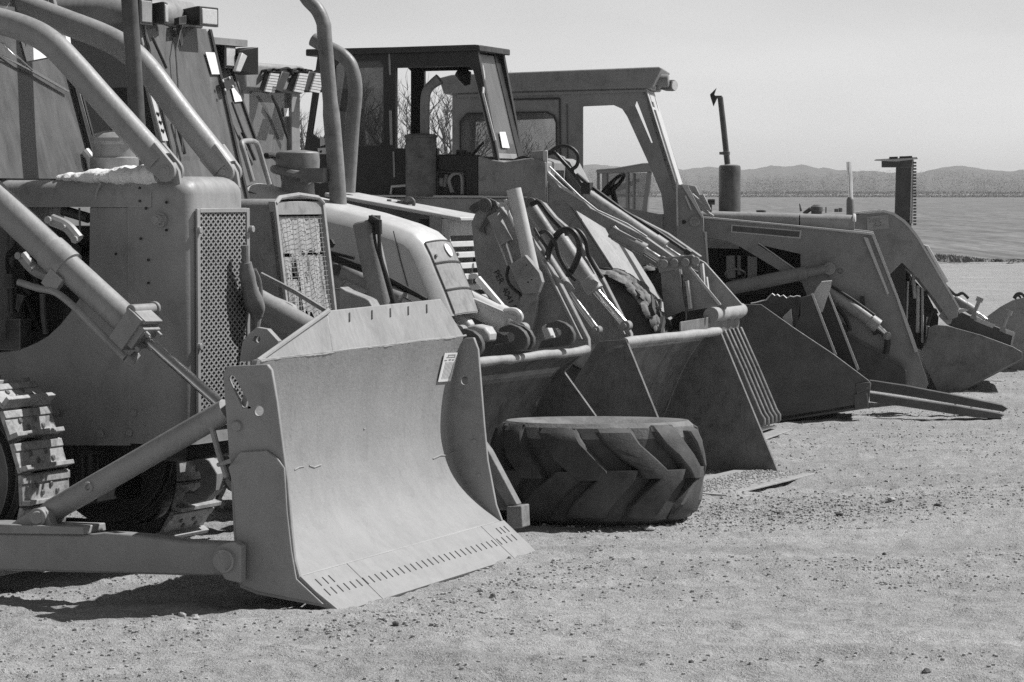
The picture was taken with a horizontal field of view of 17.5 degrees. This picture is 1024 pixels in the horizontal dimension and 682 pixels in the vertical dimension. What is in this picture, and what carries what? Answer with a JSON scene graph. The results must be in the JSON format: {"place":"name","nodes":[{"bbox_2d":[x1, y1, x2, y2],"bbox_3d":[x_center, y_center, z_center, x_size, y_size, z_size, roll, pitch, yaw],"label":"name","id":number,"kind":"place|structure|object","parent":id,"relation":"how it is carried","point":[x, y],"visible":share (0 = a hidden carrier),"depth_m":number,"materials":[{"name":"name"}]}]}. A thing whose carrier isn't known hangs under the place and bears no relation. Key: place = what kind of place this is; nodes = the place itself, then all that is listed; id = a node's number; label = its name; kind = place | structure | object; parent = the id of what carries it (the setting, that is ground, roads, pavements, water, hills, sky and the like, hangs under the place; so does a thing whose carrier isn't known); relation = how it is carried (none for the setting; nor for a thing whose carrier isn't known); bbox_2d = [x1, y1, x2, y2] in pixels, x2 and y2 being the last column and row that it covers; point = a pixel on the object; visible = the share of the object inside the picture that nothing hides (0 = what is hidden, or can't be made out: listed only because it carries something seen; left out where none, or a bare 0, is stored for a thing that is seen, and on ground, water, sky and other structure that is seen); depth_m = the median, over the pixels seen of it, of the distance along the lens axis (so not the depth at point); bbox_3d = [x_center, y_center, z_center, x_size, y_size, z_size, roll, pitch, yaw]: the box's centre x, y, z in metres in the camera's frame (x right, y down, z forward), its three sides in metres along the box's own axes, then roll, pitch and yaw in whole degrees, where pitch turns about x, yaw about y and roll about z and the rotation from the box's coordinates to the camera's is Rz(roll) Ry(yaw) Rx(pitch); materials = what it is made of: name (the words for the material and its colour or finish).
{"place":"outdoors","nodes":[
{"label":"outdoors","id":0,"kind":"place"},
{"bbox_2d":[0,193,1023,681],"bbox_3d":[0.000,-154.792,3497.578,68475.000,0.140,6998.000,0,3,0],"label":"ground","id":1,"kind":"structure","parent":0,"point":[868,627],"depth_m":17.43,"materials":[{"name":"grey sand"}]},
{"bbox_2d":[178,612,185,616],"bbox_3d":[-1.665,1.387,16.814,0.037,0.034,0.043,-2,3,-32],"label":"stone","id":2,"kind":"object","parent":1,"relation":"on","point":[181,614],"visible":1,"depth_m":16.80,"materials":[{"name":"grey stone"}]},
{"bbox_2d":[6,0,378,522],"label":"loader tractor","id":3,"kind":"object","parent":1,"relation":"on","point":[290,256],"visible":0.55,"depth_m":21.17,"materials":[{"name":"grey paint"}]},
{"bbox_2d":[190,614,199,619],"bbox_3d":[-1.598,1.392,16.749,0.055,0.036,0.059,0,3,0],"label":"stone","id":4,"kind":"object","parent":1,"relation":"on","point":[195,616],"visible":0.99,"depth_m":16.73,"materials":[{"name":"white stone"}]},
{"bbox_2d":[0,0,534,608],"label":"bulldozer","id":5,"kind":"object","parent":1,"relation":"on","point":[138,394],"visible":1,"depth_m":18.67,"materials":[{"name":"paint"}]},
{"bbox_2d":[56,164,157,184],"bbox_3d":[-2.257,-0.934,18.798,0.679,0.148,0.282,1,3,24],"label":"cloth strip","id":6,"kind":"object","parent":5,"relation":"on","point":[127,174],"visible":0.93,"depth_m":18.67,"materials":[{"name":"white fabric"}]},
{"bbox_2d":[300,99,323,149],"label":"bare tree","id":7,"kind":"object","parent":1,"relation":"on","point":[302,143],"visible":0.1,"depth_m":154.60,"materials":[{"name":"grey plant"}]},
{"bbox_2d":[392,621,398,625],"bbox_3d":[-0.571,1.389,16.330,0.036,0.032,0.034,0,3,0],"label":"stone","id":8,"kind":"object","parent":1,"relation":"on","point":[395,623],"visible":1,"depth_m":16.32,"materials":[{"name":"grey stone"}]},
{"bbox_2d":[214,0,596,509],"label":"backhoe loader","id":9,"kind":"object","parent":1,"relation":"on","point":[382,258],"visible":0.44,"depth_m":22.94,"materials":[{"name":"paint"}]},
{"bbox_2d":[398,77,446,147],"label":"bare tree","id":10,"kind":"object","parent":1,"relation":"on","point":[407,122],"visible":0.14,"depth_m":149.17,"materials":[{"name":"grey plant"}]},
{"bbox_2d":[398,69,510,155],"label":"bare tree","id":11,"kind":"object","parent":1,"relation":"on","point":[445,138],"visible":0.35,"depth_m":139.00,"materials":[{"name":"grey plant"}]},
{"bbox_2d":[477,587,483,591],"bbox_3d":[-0.168,1.343,17.919,0.044,0.033,0.035,1,3,23],"label":"stone","id":12,"kind":"object","parent":1,"relation":"on","point":[479,589],"visible":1,"depth_m":17.91,"materials":[{"name":"grey stone"}]},
{"bbox_2d":[487,442,529,528],"bbox_3d":[-0.054,0.885,20.809,0.306,0.569,0.150,1,3,20],"label":"prop bar","id":13,"kind":"object","parent":1,"relation":"on","point":[518,515],"visible":0.79,"depth_m":20.77,"materials":[{"name":"grey metal"}]},
{"bbox_2d":[234,33,814,495],"bbox_3d":[-0.756,-0.659,25.412,5.838,3.416,2.074,1,3,22],"label":"loader tractor","id":14,"kind":"object","parent":1,"relation":"on","point":[534,263],"visible":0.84,"depth_m":25.25,"materials":[{"name":"paint"}]},
{"bbox_2d":[304,45,791,439],"bbox_3d":[0.175,-0.883,29.352,4.310,3.433,2.725,1,3,16],"label":"wheel loader","id":15,"kind":"object","parent":1,"relation":"on","point":[668,288],"visible":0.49,"depth_m":29.17,"materials":[{"name":"grey paint"}]},
{"bbox_2d":[490,416,705,524],"bbox_3d":[0.549,0.850,22.004,1.474,0.689,1.471,0,3,0],"label":"tractor tyre","id":16,"kind":"object","parent":1,"relation":"on","point":[593,470],"visible":0.93,"depth_m":21.42,"materials":[{"name":"rubber"}]},
{"bbox_2d":[596,163,651,211],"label":"parked tractor","id":17,"kind":"object","parent":1,"relation":"on","point":[637,168],"visible":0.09,"depth_m":46.95,"materials":[{"name":"paint"}]},
{"bbox_2d":[643,525,654,530],"bbox_3d":[0.879,1.213,21.465,0.072,0.042,0.074,-1,3,-26],"label":"stone","id":18,"kind":"object","parent":1,"relation":"on","point":[648,528],"visible":1,"depth_m":21.44,"materials":[{"name":"white stone"}]},
{"bbox_2d":[441,67,927,388],"bbox_3d":[1.635,-1.029,33.267,5.002,3.373,1.950,0,3,6],"label":"backhoe loader","id":19,"kind":"object","parent":1,"relation":"on","point":[751,257],"visible":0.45,"depth_m":32.65,"materials":[{"name":"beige paint"}]},
{"bbox_2d":[739,280,1006,420],"bbox_3d":[3.438,0.077,31.703,2.566,1.313,1.240,0,3,6],"label":"loader bucket","id":20,"kind":"object","parent":1,"relation":"on","point":[815,359],"visible":0.97,"depth_m":31.23,"materials":[{"name":"paint"}]},
{"bbox_2d":[887,497,895,501],"bbox_3d":[2.636,1.102,23.108,0.068,0.041,0.066,0,3,0],"label":"stone","id":21,"kind":"object","parent":1,"relation":"on","point":[890,499],"visible":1,"depth_m":23.09,"materials":[{"name":"white stone"}]},
{"bbox_2d":[921,668,930,673],"bbox_3d":[1.840,1.467,14.791,0.048,0.031,0.036,-2,3,-36],"label":"stone","id":22,"kind":"object","parent":1,"relation":"on","point":[925,670],"visible":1,"depth_m":14.78,"materials":[{"name":"grey stone"}]},
{"bbox_2d":[846,162,1021,391],"bbox_3d":[3.716,-0.669,37.042,4.061,2.641,1.940,0,3,4],"label":"loader tractor","id":23,"kind":"object","parent":1,"relation":"on","point":[962,351],"visible":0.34,"depth_m":36.11,"materials":[{"name":"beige paint"}]},
{"bbox_2d":[874,156,917,275],"bbox_3d":[4.514,-0.868,38.706,0.606,2.564,0.700,0,3,8],"label":"steel mast","id":24,"kind":"object","parent":23,"relation":"attached to","point":[904,186],"visible":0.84,"depth_m":38.56,"materials":[{"name":"metal"}]},
{"bbox_2d":[987,292,1023,369],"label":"loader bucket","id":25,"kind":"object","parent":1,"relation":"on","point":[1015,323],"visible":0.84,"depth_m":40.01,"materials":[{"name":"grey paint"}]},
{"bbox_2d":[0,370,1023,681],"bbox_3d":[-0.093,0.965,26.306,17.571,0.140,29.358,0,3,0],"label":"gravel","id":26,"kind":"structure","parent":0,"point":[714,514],"depth_m":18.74,"materials":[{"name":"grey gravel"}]},
{"bbox_2d":[178,0,1023,172],"label":"sky","id":27,"kind":"structure","parent":0,"point":[831,84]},
{"bbox_2d":[583,164,1023,193],"bbox_3d":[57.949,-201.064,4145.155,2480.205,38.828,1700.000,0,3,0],"label":"hills","id":28,"kind":"structure","parent":0,"point":[707,174],"depth_m":3856.77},
{"bbox_2d":[609,195,1023,258],"bbox_3d":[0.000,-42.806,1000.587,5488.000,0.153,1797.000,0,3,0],"label":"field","id":29,"kind":"structure","parent":0,"point":[989,227],"depth_m":310.01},
{"bbox_2d":[479,120,555,156],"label":"bare tree","id":30,"kind":"object","parent":29,"relation":"on","point":[527,153],"visible":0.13,"depth_m":175.25,"materials":[{"name":"grey plant"}]},
{"bbox_2d":[587,169,1023,196],"bbox_3d":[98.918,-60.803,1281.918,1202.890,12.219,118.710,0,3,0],"label":"distant woods","id":31,"kind":"object","parent":29,"relation":"on","point":[857,193],"visible":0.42,"depth_m":1254.15,"materials":[{"name":"grey plant"}]},
{"bbox_2d":[934,253,1023,263],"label":"dry weeds","id":32,"kind":"object","parent":29,"relation":"on","point":[939,257],"visible":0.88,"depth_m":100.14,"materials":[{"name":"grey plant"}]}
]}

